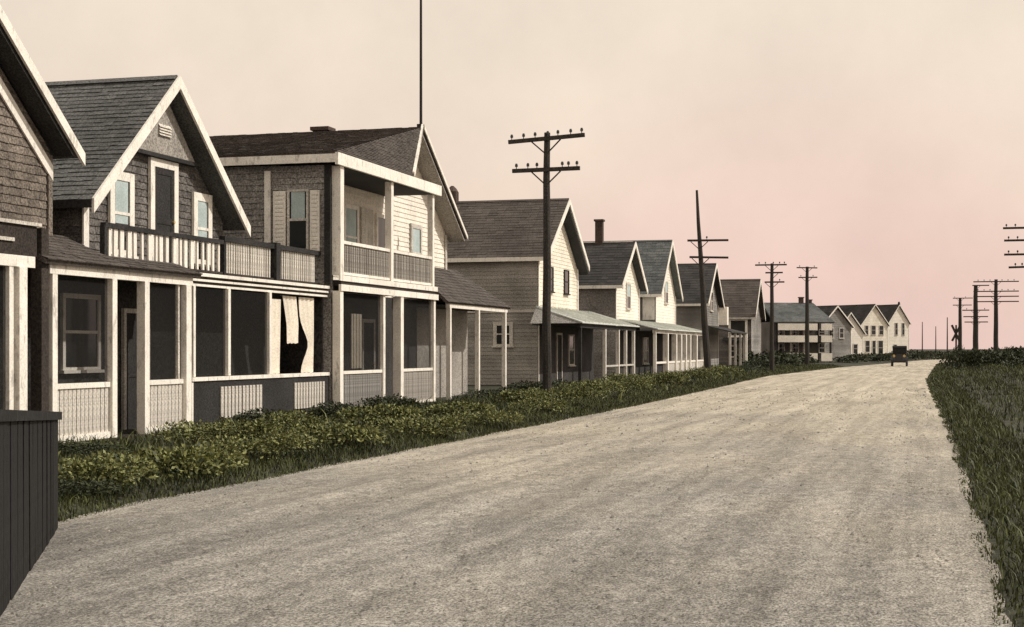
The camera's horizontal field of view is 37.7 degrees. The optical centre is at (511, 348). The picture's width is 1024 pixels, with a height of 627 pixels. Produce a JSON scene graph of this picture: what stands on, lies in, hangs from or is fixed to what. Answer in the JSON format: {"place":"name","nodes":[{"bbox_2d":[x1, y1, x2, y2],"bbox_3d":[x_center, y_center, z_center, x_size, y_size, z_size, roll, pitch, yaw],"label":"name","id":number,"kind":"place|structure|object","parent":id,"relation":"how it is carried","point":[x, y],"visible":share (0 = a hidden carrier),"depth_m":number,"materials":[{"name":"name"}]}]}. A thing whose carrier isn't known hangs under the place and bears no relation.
{"place":"outdoors","nodes":[
{"label":"outdoors","id":0,"kind":"place"},
{"bbox_2d":[0,359,1013,626],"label":"road","id":1,"kind":"structure","parent":0,"point":[784,563],"depth_m":12.65,"materials":[{"name":"beige gravel"}]},
{"bbox_2d":[890,346,907,365],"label":"motor car","id":2,"kind":"object","parent":1,"relation":"on","point":[899,354],"visible":0.97,"depth_m":133.47,"materials":[{"name":"black paint"}]},
{"bbox_2d":[0,0,1023,348],"label":"sky","id":3,"kind":"structure","parent":0,"point":[877,146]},
{"bbox_2d":[58,349,1023,626],"bbox_3d":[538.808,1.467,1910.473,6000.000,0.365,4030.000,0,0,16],"label":"ground","id":4,"kind":"structure","parent":0,"point":[496,387],"depth_m":19.27,"materials":[{"name":"green plant"}]},
{"bbox_2d":[0,409,61,615],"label":"board wall","id":5,"kind":"structure","parent":4,"relation":"on","point":[28,483],"depth_m":10.26,"materials":[{"name":"grey wood"}]},
{"bbox_2d":[0,5,84,410],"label":"house","id":6,"kind":"structure","parent":4,"relation":"on","point":[37,136],"depth_m":22.46,"materials":[{"name":"brown"}]},
{"bbox_2d":[58,438,133,456],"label":"shrub","id":7,"kind":"object","parent":4,"relation":"on","point":[78,446],"visible":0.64,"depth_m":19.75,"materials":[{"name":"green plant"}]},
{"bbox_2d":[58,476,137,500],"bbox_3d":[-4.561,1.410,15.129,1.485,0.263,1.338,0,0,-11],"label":"shrub","id":8,"kind":"object","parent":4,"relation":"on","point":[71,484],"visible":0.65,"depth_m":14.94,"materials":[{"name":"green plant"}]},
{"bbox_2d":[58,448,158,493],"bbox_3d":[-4.393,1.324,16.033,1.491,0.490,1.659,0,0,-39],"label":"shrub","id":9,"kind":"object","parent":4,"relation":"on","point":[88,467],"visible":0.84,"depth_m":15.64,"materials":[{"name":"green plant"}]},
{"bbox_2d":[35,75,250,442],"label":"house","id":10,"kind":"structure","parent":4,"relation":"on","point":[145,196],"depth_m":25.89,"materials":[{"name":"grey wood"}]},
{"bbox_2d":[58,293,104,373],"bbox_3d":[-7.066,-0.250,24.633,0.105,1.300,1.240,0,0,16],"label":"window","id":11,"kind":"structure","parent":10,"relation":"in","point":[80,314],"depth_m":24.60,"materials":[{"name":"white paint"}]},
{"bbox_2d":[108,172,138,258],"bbox_3d":[-6.739,-2.315,25.923,0.105,1.490,0.900,0,0,16],"label":"window","id":12,"kind":"structure","parent":10,"relation":"in","point":[121,197],"depth_m":25.98,"materials":[{"name":"white paint"}]},
{"bbox_2d":[121,308,136,429],"bbox_3d":[-6.610,0.350,26.333,0.060,2.100,0.900,0,0,16],"label":"door","id":13,"kind":"structure","parent":10,"relation":"in","point":[128,316],"depth_m":26.06,"materials":[{"name":"grey paint"}]},
{"bbox_2d":[148,157,178,263],"bbox_3d":[-6.347,-2.405,27.339,0.090,2.070,1.020,0,0,16],"label":"door","id":14,"kind":"structure","parent":10,"relation":"in","point":[163,175],"depth_m":27.33,"materials":[{"name":"white paint"}]},
{"bbox_2d":[192,192,215,267],"bbox_3d":[-5.933,-2.275,28.781,0.105,1.410,0.840,0,0,16],"label":"window","id":15,"kind":"structure","parent":10,"relation":"in","point":[201,203],"depth_m":28.75,"materials":[{"name":"white paint"}]},
{"bbox_2d":[131,441,248,480],"bbox_3d":[-3.825,1.327,17.834,1.487,0.448,2.014,0,0,21],"label":"shrub","id":16,"kind":"object","parent":4,"relation":"on","point":[185,458],"visible":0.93,"depth_m":17.41,"materials":[{"name":"green plant"}]},
{"bbox_2d":[151,418,283,444],"bbox_3d":[-4.351,1.258,22.270,1.866,0.461,1.677,0,0,-26],"label":"shrub","id":17,"kind":"object","parent":4,"relation":"on","point":[242,429],"visible":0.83,"depth_m":22.02,"materials":[{"name":"green plant"}]},
{"bbox_2d":[219,407,300,424],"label":"shrub","id":18,"kind":"object","parent":4,"relation":"on","point":[248,415],"visible":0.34,"depth_m":26.39,"materials":[{"name":"green plant"}]},
{"bbox_2d":[203,429,318,462],"bbox_3d":[-3.393,1.314,19.999,1.363,0.442,1.919,0,0,41],"label":"shrub","id":19,"kind":"object","parent":4,"relation":"on","point":[267,442],"visible":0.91,"depth_m":19.88,"materials":[{"name":"green plant"}]},
{"bbox_2d":[256,408,335,432],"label":"shrub","id":20,"kind":"object","parent":4,"relation":"on","point":[306,421],"visible":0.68,"depth_m":24.65,"materials":[{"name":"green plant"}]},
{"bbox_2d":[299,399,354,420],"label":"shrub","id":21,"kind":"object","parent":4,"relation":"on","point":[330,409],"visible":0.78,"depth_m":29.31,"materials":[{"name":"green plant"}]},
{"bbox_2d":[150,124,511,427],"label":"house","id":22,"kind":"structure","parent":4,"relation":"on","point":[337,280],"depth_m":33.40,"materials":[{"name":"white wood"}]},
{"bbox_2d":[287,189,308,248],"bbox_3d":[-4.670,-2.815,32.698,0.500,1.330,0.055,0,0,16],"label":"window","id":23,"kind":"structure","parent":22,"relation":"in","point":[297,199],"depth_m":32.70,"materials":[{"name":"grey glass"}]},
{"bbox_2d":[344,203,358,242],"bbox_3d":[-3.975,-2.750,36.941,0.055,1.600,0.950,0,0,16],"label":"window","id":24,"kind":"structure","parent":22,"relation":"in","point":[351,212],"depth_m":36.96,"materials":[{"name":"grey glass"}]},
{"bbox_2d":[360,319,374,369],"bbox_3d":[-3.637,0.305,37.963,0.090,2.110,0.900,0,0,16],"label":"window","id":25,"kind":"structure","parent":22,"relation":"in","point":[368,325],"depth_m":37.99,"materials":[{"name":"grey paint"}]},
{"bbox_2d":[375,213,384,279],"bbox_3d":[-3.398,-2.550,38.986,0.055,1.900,0.800,0,0,16],"label":"door","id":26,"kind":"structure","parent":22,"relation":"in","point":[379,218],"depth_m":38.84,"materials":[{"name":"white paint"}]},
{"bbox_2d":[410,223,421,254],"bbox_3d":[-2.665,-2.650,41.585,0.055,1.600,0.900,0,0,16],"label":"window","id":27,"kind":"structure","parent":22,"relation":"in","point":[415,230],"depth_m":41.51,"materials":[{"name":"grey glass"}]},
{"bbox_2d":[417,0,423,131],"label":"flagpole","id":28,"kind":"object","parent":22,"relation":"on","point":[420,116],"visible":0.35,"depth_m":40.66,"materials":[{"name":"metal"}]},
{"bbox_2d":[287,421,389,448],"bbox_3d":[-2.674,1.313,22.475,2.014,0.422,1.487,0,0,-36],"label":"shrub","id":29,"kind":"object","parent":4,"relation":"on","point":[348,431],"visible":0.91,"depth_m":22.26,"materials":[{"name":"green plant"}]},
{"bbox_2d":[330,402,425,426],"bbox_3d":[-2.475,1.242,27.921,2.251,0.475,1.662,0,0,-40],"label":"shrub","id":30,"kind":"object","parent":4,"relation":"on","point":[388,410],"visible":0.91,"depth_m":27.62,"materials":[{"name":"green plant"}]},
{"bbox_2d":[352,393,422,407],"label":"shrub","id":31,"kind":"object","parent":4,"relation":"on","point":[402,400],"visible":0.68,"depth_m":32.40,"materials":[{"name":"green plant"}]},
{"bbox_2d":[365,414,466,436],"bbox_3d":[-1.667,1.341,25.647,1.491,0.432,1.659,0,0,40],"label":"shrub","id":32,"kind":"object","parent":4,"relation":"on","point":[433,422],"visible":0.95,"depth_m":25.48,"materials":[{"name":"green plant"}]},
{"bbox_2d":[104,366,753,455],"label":"weeds","id":33,"kind":"object","parent":4,"relation":"on","point":[108,440],"visible":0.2,"depth_m":28.77,"materials":[{"name":"green plant"}]},
{"bbox_2d":[58,363,842,522],"bbox_3d":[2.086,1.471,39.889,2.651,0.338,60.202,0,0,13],"label":"grass","id":34,"kind":"structure","parent":4,"relation":"on","point":[348,449],"depth_m":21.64,"materials":[{"name":"green plant"}]},
{"bbox_2d":[424,401,496,418],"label":"shrub","id":35,"kind":"object","parent":4,"relation":"on","point":[469,407],"visible":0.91,"depth_m":31.38,"materials":[{"name":"green plant"}]},
{"bbox_2d":[437,409,524,425],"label":"shrub","id":36,"kind":"object","parent":4,"relation":"on","point":[494,416],"visible":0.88,"depth_m":28.69,"materials":[{"name":"green plant"}]},
{"bbox_2d":[464,387,519,399],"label":"shrub","id":37,"kind":"object","parent":4,"relation":"on","point":[485,391],"visible":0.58,"depth_m":40.79,"materials":[{"name":"green plant"}]},
{"bbox_2d":[500,380,552,392],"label":"shrub","id":38,"kind":"object","parent":4,"relation":"on","point":[517,385],"visible":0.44,"depth_m":44.70,"materials":[{"name":"green plant"}]},
{"bbox_2d":[495,387,577,404],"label":"shrub","id":39,"kind":"object","parent":4,"relation":"on","point":[522,394],"visible":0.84,"depth_m":37.78,"materials":[{"name":"green plant"}]},
{"bbox_2d":[507,396,568,414],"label":"shrub","id":40,"kind":"object","parent":4,"relation":"on","point":[542,403],"visible":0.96,"depth_m":34.38,"materials":[{"name":"green plant"}]},
{"bbox_2d":[447,186,639,385],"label":"house","id":41,"kind":"structure","parent":4,"relation":"on","point":[498,253],"depth_m":59.47,"materials":[{"name":"brown"}]},
{"bbox_2d":[492,322,513,346],"bbox_3d":[-0.358,-0.550,58.782,0.900,1.000,0.105,0,0,16],"label":"window","id":42,"kind":"structure","parent":41,"relation":"in","point":[497,326],"depth_m":58.82,"materials":[{"name":"grey paint"}]},
{"bbox_2d":[551,267,554,292],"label":"window","id":43,"kind":"structure","parent":41,"relation":"in","point":[552,268],"depth_m":60.51,"materials":[{"name":"glass"}]},
{"bbox_2d":[556,333,562,381],"bbox_3d":[1.952,0.375,61.426,0.090,2.050,0.900,0,0,16],"label":"door","id":44,"kind":"structure","parent":41,"relation":"in","point":[559,336],"depth_m":61.46,"materials":[{"name":"grey paint"}]},
{"bbox_2d":[563,270,570,294],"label":"window","id":45,"kind":"structure","parent":41,"relation":"in","point":[566,272],"depth_m":62.81,"materials":[{"name":"glass"}]},
{"bbox_2d":[568,334,575,366],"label":"window","id":46,"kind":"structure","parent":41,"relation":"in","point":[571,338],"depth_m":63.50,"materials":[{"name":"grey glass"}]},
{"bbox_2d":[508,128,584,396],"bbox_3d":[0.942,-2.055,40.142,2.106,7.630,0.266,0,0,16],"label":"telegraph pole","id":47,"kind":"object","parent":4,"relation":"on","point":[546,169],"visible":0.98,"depth_m":40.07,"materials":[{"name":"brown wood"}]},
{"bbox_2d":[529,378,578,389],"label":"shrub","id":48,"kind":"object","parent":4,"relation":"on","point":[554,382],"visible":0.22,"depth_m":49.90,"materials":[{"name":"green plant"}]},
{"bbox_2d":[552,381,606,399],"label":"shrub","id":49,"kind":"object","parent":4,"relation":"on","point":[587,393],"visible":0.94,"depth_m":41.58,"materials":[{"name":"green plant"}]},
{"bbox_2d":[570,378,631,394],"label":"shrub","id":50,"kind":"object","parent":4,"relation":"on","point":[599,384],"visible":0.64,"depth_m":45.37,"materials":[{"name":"green plant"}]},
{"bbox_2d":[579,219,647,377],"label":"house","id":51,"kind":"structure","parent":4,"relation":"on","point":[613,284],"depth_m":73.59,"materials":[{"name":"white wood"}]},
{"bbox_2d":[626,283,631,309],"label":"window","id":52,"kind":"structure","parent":51,"relation":"in","point":[628,286],"depth_m":75.52,"materials":[{"name":"grey paint"}]},
{"bbox_2d":[598,372,654,389],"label":"shrub","id":53,"kind":"object","parent":4,"relation":"on","point":[631,381],"visible":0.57,"depth_m":50.15,"materials":[{"name":"green plant"}]},
{"bbox_2d":[608,373,657,386],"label":"shrub","id":54,"kind":"object","parent":4,"relation":"on","point":[651,380],"visible":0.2,"depth_m":54.18,"materials":[{"name":"green plant"}]},
{"bbox_2d":[583,240,703,375],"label":"house","id":55,"kind":"structure","parent":4,"relation":"on","point":[662,340],"depth_m":83.22,"materials":[{"name":"white wood"}]},
{"bbox_2d":[642,337,649,364],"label":"window","id":56,"kind":"structure","parent":55,"relation":"in","point":[645,340],"depth_m":79.77,"materials":[{"name":"grey glass"}]},
{"bbox_2d":[664,281,668,304],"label":"window","id":57,"kind":"structure","parent":55,"relation":"in","point":[666,283],"depth_m":86.23,"materials":[{"name":"grey paint"}]},
{"bbox_2d":[637,370,690,384],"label":"shrub","id":58,"kind":"object","parent":4,"relation":"on","point":[672,376],"visible":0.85,"depth_m":58.42,"materials":[{"name":"green plant"}]},
{"bbox_2d":[668,370,695,381],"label":"shrub","id":59,"kind":"object","parent":4,"relation":"on","point":[691,376],"visible":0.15,"depth_m":63.44,"materials":[{"name":"green plant"}]},
{"bbox_2d":[682,367,719,379],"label":"shrub","id":60,"kind":"object","parent":4,"relation":"on","point":[696,373],"visible":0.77,"depth_m":67.36,"materials":[{"name":"green plant"}]},
{"bbox_2d":[687,190,728,377],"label":"telegraph pole","id":61,"kind":"object","parent":4,"relation":"on","point":[705,335],"visible":0.95,"depth_m":69.49,"materials":[{"name":"brown wood"}]},
{"bbox_2d":[676,263,746,365],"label":"house","id":62,"kind":"structure","parent":4,"relation":"on","point":[688,311],"depth_m":102.74,"materials":[{"name":"grey wood"}]},
{"bbox_2d":[710,291,713,311],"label":"window","id":63,"kind":"structure","parent":62,"relation":"in","point":[711,300],"depth_m":103.68,"materials":[{"name":"grey paint"}]},
{"bbox_2d":[698,364,743,374],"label":"shrub","id":64,"kind":"object","parent":4,"relation":"on","point":[720,369],"visible":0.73,"depth_m":79.01,"materials":[{"name":"green plant"}]},
{"bbox_2d":[719,279,765,365],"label":"house","id":65,"kind":"structure","parent":4,"relation":"on","point":[743,300],"depth_m":126.04,"materials":[{"name":"grey wood"}]},
{"bbox_2d":[731,345,736,357],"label":"window","id":66,"kind":"structure","parent":65,"relation":"in","point":[732,346],"depth_m":125.25,"materials":[{"name":"black glass"}]},
{"bbox_2d":[728,319,747,336],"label":"window","id":67,"kind":"structure","parent":65,"relation":"in","point":[736,324],"depth_m":125.12,"materials":[{"name":"white paint"}]},
{"bbox_2d":[732,365,762,372],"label":"shrub","id":68,"kind":"object","parent":4,"relation":"on","point":[745,367],"visible":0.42,"depth_m":86.47,"materials":[{"name":"green plant"}]},
{"bbox_2d":[727,363,767,369],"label":"shrub","id":69,"kind":"object","parent":4,"relation":"on","point":[759,366],"visible":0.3,"depth_m":95.04,"materials":[{"name":"green plant"}]},
{"bbox_2d":[738,359,778,367],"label":"shrub","id":70,"kind":"object","parent":4,"relation":"on","point":[762,363],"visible":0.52,"depth_m":106.28,"materials":[{"name":"green plant"}]},
{"bbox_2d":[733,349,803,365],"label":"bush","id":71,"kind":"object","parent":4,"relation":"on","point":[781,357],"visible":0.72,"depth_m":116.76,"materials":[{"name":"green plant"}]},
{"bbox_2d":[755,262,786,370],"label":"telegraph pole","id":72,"kind":"object","parent":4,"relation":"on","point":[772,276],"visible":0.99,"depth_m":95.68,"materials":[{"name":"brown wood"}]},
{"bbox_2d":[765,351,816,363],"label":"bush","id":73,"kind":"object","parent":4,"relation":"on","point":[802,355],"visible":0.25,"depth_m":131.69,"materials":[{"name":"green plant"}]},
{"bbox_2d":[761,297,834,362],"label":"house","id":74,"kind":"structure","parent":4,"relation":"on","point":[789,327],"depth_m":151.41,"materials":[{"name":"white wood"}]},
{"bbox_2d":[778,343,784,351],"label":"window","id":75,"kind":"structure","parent":74,"relation":"in","point":[781,346],"depth_m":151.37,"materials":[{"name":"black glass"}]},
{"bbox_2d":[792,343,798,352],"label":"window","id":76,"kind":"structure","parent":74,"relation":"in","point":[795,346],"depth_m":151.67,"materials":[{"name":"black glass"}]},
{"bbox_2d":[819,343,824,352],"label":"window","id":77,"kind":"structure","parent":74,"relation":"in","point":[821,345],"depth_m":152.15,"materials":[{"name":"grey glass"}]},
{"bbox_2d":[819,329,825,335],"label":"window","id":78,"kind":"structure","parent":74,"relation":"in","point":[821,332],"depth_m":152.15,"materials":[{"name":"grey paint"}]},
{"bbox_2d":[797,265,816,364],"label":"telegraph pole","id":79,"kind":"object","parent":4,"relation":"on","point":[806,277],"visible":0.99,"depth_m":124.58,"materials":[{"name":"brown wood"}]},
{"bbox_2d":[800,358,820,363],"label":"bush","id":80,"kind":"object","parent":4,"relation":"on","point":[812,361],"visible":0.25,"depth_m":142.74,"materials":[{"name":"green plant"}]},
{"bbox_2d":[817,305,854,359],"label":"house","id":81,"kind":"structure","parent":4,"relation":"on","point":[842,326],"depth_m":185.40,"materials":[{"name":"grey wood"}]},
{"bbox_2d":[839,328,844,338],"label":"window","id":82,"kind":"structure","parent":81,"relation":"in","point":[841,330],"depth_m":185.51,"materials":[{"name":"grey paint"}]},
{"bbox_2d":[827,353,871,362],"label":"bush","id":83,"kind":"object","parent":4,"relation":"on","point":[855,357],"visible":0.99,"depth_m":153.07,"materials":[{"name":"green plant"}]},
{"bbox_2d":[844,312,866,354],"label":"house","id":84,"kind":"structure","parent":4,"relation":"on","point":[858,332],"depth_m":215.52,"materials":[{"name":"white wood"}]},
{"bbox_2d":[853,344,857,353],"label":"window","id":85,"kind":"structure","parent":84,"relation":"in","point":[855,346],"depth_m":215.40,"materials":[{"name":"glass"}]},
{"bbox_2d":[838,304,889,353],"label":"house","id":86,"kind":"structure","parent":4,"relation":"on","point":[872,321],"depth_m":250.27,"materials":[{"name":"white wood"}]},
{"bbox_2d":[865,325,868,334],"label":"window","id":87,"kind":"structure","parent":86,"relation":"in","point":[866,326],"depth_m":249.20,"materials":[{"name":"grey paint"}]},
{"bbox_2d":[865,340,869,352],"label":"window","id":88,"kind":"structure","parent":86,"relation":"in","point":[867,342],"depth_m":249.20,"materials":[{"name":"grey paint"}]},
{"bbox_2d":[871,325,875,334],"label":"window","id":89,"kind":"structure","parent":86,"relation":"in","point":[873,327],"depth_m":249.81,"materials":[{"name":"grey paint"}]},
{"bbox_2d":[872,340,875,353],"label":"window","id":90,"kind":"structure","parent":86,"relation":"in","point":[873,341],"depth_m":249.81,"materials":[{"name":"grey paint"}]},
{"bbox_2d":[878,340,882,353],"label":"window","id":91,"kind":"structure","parent":86,"relation":"in","point":[880,342],"depth_m":250.55,"materials":[{"name":"grey glass"}]},
{"bbox_2d":[879,325,883,334],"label":"window","id":92,"kind":"structure","parent":86,"relation":"in","point":[881,327],"depth_m":250.67,"materials":[{"name":"grey paint"}]},
{"bbox_2d":[858,352,892,361],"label":"bush","id":93,"kind":"object","parent":4,"relation":"on","point":[877,357],"visible":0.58,"depth_m":163.54,"materials":[{"name":"green plant"}]},
{"bbox_2d":[877,302,911,352],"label":"house","id":94,"kind":"structure","parent":4,"relation":"on","point":[896,318],"depth_m":265.08,"materials":[{"name":"white wood"}]},
{"bbox_2d":[886,349,934,359],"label":"bush","id":95,"kind":"object","parent":4,"relation":"on","point":[915,354],"visible":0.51,"depth_m":201.05,"materials":[{"name":"green plant"}]},
{"bbox_2d":[917,351,948,359],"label":"bush","id":96,"kind":"object","parent":4,"relation":"on","point":[937,355],"visible":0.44,"depth_m":212.70,"materials":[{"name":"green plant"}]},
{"bbox_2d":[951,325,960,368],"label":"crossing sign","id":97,"kind":"object","parent":4,"relation":"on","point":[956,336],"visible":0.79,"depth_m":107.28,"materials":[{"name":"brown wood"}]},
{"bbox_2d":[953,296,967,361],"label":"telegraph pole","id":98,"kind":"object","parent":4,"relation":"on","point":[960,306],"visible":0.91,"depth_m":172.31,"materials":[{"name":"brown wood"}]},
{"bbox_2d":[938,345,983,368],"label":"bush","id":99,"kind":"object","parent":4,"relation":"on","point":[962,357],"visible":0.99,"depth_m":99.22,"materials":[{"name":"green plant"}]},
{"bbox_2d":[925,361,1023,626],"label":"grass","id":100,"kind":"structure","parent":4,"relation":"on","point":[949,372],"depth_m":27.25,"materials":[{"name":"green plant"}]},
{"bbox_2d":[962,285,988,349],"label":"telegraph pole","id":101,"kind":"object","parent":4,"relation":"on","point":[975,316],"visible":0.89,"depth_m":139.33,"materials":[{"name":"brown wood"}]},
{"bbox_2d":[944,349,1013,365],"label":"bush","id":102,"kind":"object","parent":4,"relation":"on","point":[988,356],"visible":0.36,"depth_m":111.77,"materials":[{"name":"green plant"}]},
{"bbox_2d":[973,279,1018,349],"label":"telegraph pole","id":103,"kind":"object","parent":4,"relation":"on","point":[995,333],"visible":0.95,"depth_m":131.25,"materials":[{"name":"brown wood"}]},
{"bbox_2d":[981,348,1023,364],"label":"bush","id":104,"kind":"object","parent":4,"relation":"on","point":[1007,353],"visible":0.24,"depth_m":115.58,"materials":[{"name":"green plant"}]},
{"bbox_2d":[991,345,1023,360],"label":"bush","id":105,"kind":"object","parent":4,"relation":"on","point":[1020,349],"visible":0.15,"depth_m":142.66,"materials":[{"name":"green plant"}]},
{"bbox_2d":[1003,224,1023,267],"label":"telegraph pole","id":106,"kind":"object","parent":4,"relation":"on","point":[1010,240],"visible":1,"depth_m":70.11,"materials":[{"name":"brown wood"}]},
{"bbox_2d":[1004,355,1023,365],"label":"bush","id":107,"kind":"object","parent":4,"relation":"on","point":[1011,360],"visible":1,"depth_m":109.26,"materials":[{"name":"green plant"}]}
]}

